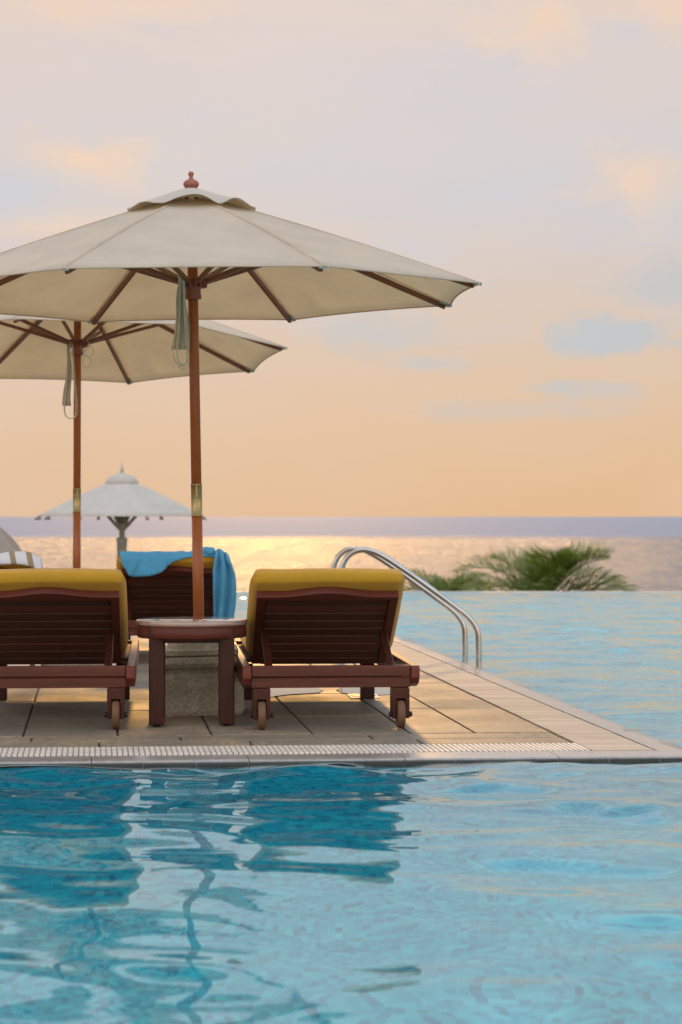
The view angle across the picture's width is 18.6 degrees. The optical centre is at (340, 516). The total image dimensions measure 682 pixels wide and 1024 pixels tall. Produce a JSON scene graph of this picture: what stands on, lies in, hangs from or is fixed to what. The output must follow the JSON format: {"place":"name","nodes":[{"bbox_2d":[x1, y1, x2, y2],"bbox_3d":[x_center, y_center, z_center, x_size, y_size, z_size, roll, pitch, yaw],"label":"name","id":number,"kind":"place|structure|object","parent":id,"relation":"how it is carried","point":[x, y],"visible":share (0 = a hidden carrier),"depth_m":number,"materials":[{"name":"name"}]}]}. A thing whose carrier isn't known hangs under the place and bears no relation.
{"place":"outdoors","nodes":[
{"label":"outdoors","id":0,"kind":"place"},
{"bbox_2d":[0,637,571,762],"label":"paving","id":1,"kind":"structure","parent":0,"point":[444,713],"depth_m":9.39,"materials":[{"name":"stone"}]},
{"bbox_2d":[0,553,37,568],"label":"sun lounger","id":2,"kind":"object","parent":1,"relation":"on","point":[11,566],"visible":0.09,"depth_m":13.20,"materials":[{"name":"yellow fabric"}]},
{"bbox_2d":[0,551,42,567],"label":"striped towel","id":3,"kind":"object","parent":2,"relation":"on","point":[31,559],"visible":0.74,"depth_m":13.14,"materials":[{"name":"white fabric"}]},
{"bbox_2d":[0,527,21,551],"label":"cloth heap","id":4,"kind":"object","parent":3,"relation":"on","point":[8,543],"visible":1,"depth_m":13.19,"materials":[{"name":"white fabric"}]},
{"bbox_2d":[0,568,138,728],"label":"sun lounger","id":5,"kind":"object","parent":1,"relation":"on","point":[63,615],"visible":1,"depth_m":9.31,"materials":[{"name":"brown wood"}]},
{"bbox_2d":[0,314,287,567],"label":"patio umbrella","id":6,"kind":"object","parent":1,"relation":"on","point":[127,352],"visible":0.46,"depth_m":14.67,"materials":[{"name":"fabric"}]},
{"bbox_2d":[116,555,214,662],"bbox_3d":[-1.147,0.580,14.000,0.776,0.700,1.992,0,0,-5],"label":"sun lounger","id":7,"kind":"object","parent":1,"relation":"on","point":[167,591],"visible":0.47,"depth_m":13.43,"materials":[{"name":"brown wood"}]},
{"bbox_2d":[119,547,236,616],"bbox_3d":[-1.042,0.442,13.247,0.745,0.499,0.246,0,0,-5],"label":"beach towel","id":8,"kind":"object","parent":7,"relation":"on","point":[141,564],"visible":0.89,"depth_m":13.16,"materials":[{"name":"blue fabric"}]},
{"bbox_2d":[136,617,246,725],"bbox_3d":[-0.671,0.696,9.360,0.500,0.468,0.500,0,0,-4],"label":"side table","id":9,"kind":"object","parent":1,"relation":"on","point":[160,632],"visible":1,"depth_m":9.18,"materials":[{"name":"brown wood"}]},
{"bbox_2d":[7,662,389,696],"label":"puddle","id":10,"kind":"object","parent":1,"relation":"on","point":[351,690],"visible":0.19,"depth_m":11.08,"materials":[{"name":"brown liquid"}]},
{"bbox_2d":[0,171,481,715],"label":"patio umbrella","id":11,"kind":"object","parent":1,"relation":"on","point":[188,257],"visible":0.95,"depth_m":9.81,"materials":[{"name":"fabric"}]},
{"bbox_2d":[0,743,589,757],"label":"overflow grating","id":12,"kind":"object","parent":1,"relation":"on","point":[273,749],"visible":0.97,"depth_m":8.27,"materials":[{"name":"plastic"}]},
{"bbox_2d":[235,568,419,728],"bbox_3d":[-0.124,0.580,10.030,0.776,0.700,1.992,0,0,-5],"label":"sun lounger","id":13,"kind":"object","parent":1,"relation":"on","point":[324,616],"visible":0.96,"depth_m":9.30,"materials":[{"name":"brown wood"}]},
{"bbox_2d":[0,636,681,765],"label":"coping","id":14,"kind":"object","parent":1,"relation":"on","point":[659,751],"visible":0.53,"depth_m":8.10,"materials":[{"name":"beige stone"}]},
{"bbox_2d":[347,694,379,698],"bbox_3d":[0.115,0.929,10.736,0.150,0.009,0.240,0,0,-5],"label":"depth marker","id":15,"kind":"object","parent":1,"relation":"on","point":[353,696],"visible":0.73,"depth_m":10.69,"materials":[{"name":"tile"}]},
{"bbox_2d":[132,636,652,750],"bbox_3d":[-1.145,0.935,13.967,11.191,0.010,5.508,0,0,42],"label":"slatted edging","id":16,"kind":"object","parent":1,"relation":"on","point":[573,729],"visible":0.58,"depth_m":10.14,"materials":[{"name":"beige stone"}]},
{"bbox_2d":[331,546,467,652],"bbox_3d":[0.379,1.025,14.337,0.990,1.643,0.100,0,0,5],"label":"pool handrail","id":17,"kind":"object","parent":1,"relation":"attached to","point":[342,552],"visible":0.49,"depth_m":14.30,"materials":[{"name":"metal"}]},
{"bbox_2d":[339,547,481,661],"bbox_3d":[0.433,1.025,13.737,0.989,1.643,0.100,0,0,4],"label":"pool handrail","id":18,"kind":"object","parent":1,"relation":"attached to","point":[425,584],"visible":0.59,"depth_m":13.71,"materials":[{"name":"metal"}]},
{"bbox_2d":[0,591,681,1023],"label":"pool water","id":19,"kind":"structure","parent":0,"point":[444,893],"depth_m":5.54,"materials":[{"name":"blue liquid"}]},
{"bbox_2d":[0,517,681,590],"bbox_3d":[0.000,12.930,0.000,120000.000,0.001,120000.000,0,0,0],"label":"sea","id":20,"kind":"structure","parent":0,"point":[647,555],"depth_m":1109.70,"materials":[{"name":"grey liquid"}]},
{"bbox_2d":[0,0,681,516],"label":"sky","id":21,"kind":"structure","parent":0,"point":[530,151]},
{"bbox_2d":[237,591,681,591],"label":"pool edge","id":22,"kind":"object","parent":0,"point":[549,591],"visible":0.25,"depth_m":26.15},
{"bbox_3d":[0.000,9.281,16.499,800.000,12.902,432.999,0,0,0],"label":"ground","id":23,"kind":"structure","parent":0,"visible":0},
{"bbox_2d":[34,463,206,558],"bbox_3d":[-3.897,1.161,37.000,2.937,4.238,2.937,0,0,0],"label":"garden umbrella","id":24,"kind":"object","parent":23,"relation":"on","point":[122,496],"visible":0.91,"depth_m":36.33,"materials":[{"name":"white fabric"}]},
{"bbox_2d":[404,567,494,590],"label":"palm tree","id":25,"kind":"object","parent":23,"relation":"on","point":[439,583],"visible":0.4,"depth_m":46.02,"materials":[{"name":"green plant"}]},
{"bbox_2d":[449,539,641,590],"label":"palm tree","id":26,"kind":"object","parent":23,"relation":"on","point":[555,570],"visible":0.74,"depth_m":43.58,"materials":[{"name":"green plant"}]},
{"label":"pool floor","id":27,"kind":"structure","parent":0,"visible":0},
{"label":"deck base","id":28,"kind":"structure","parent":27,"relation":"on","visible":0},
{"bbox_2d":[67,759,681,765],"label":"waterline tiles","id":29,"kind":"object","parent":28,"relation":"attached to","point":[595,760],"visible":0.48,"depth_m":8.01,"materials":[{"name":"tile"}]}
]}

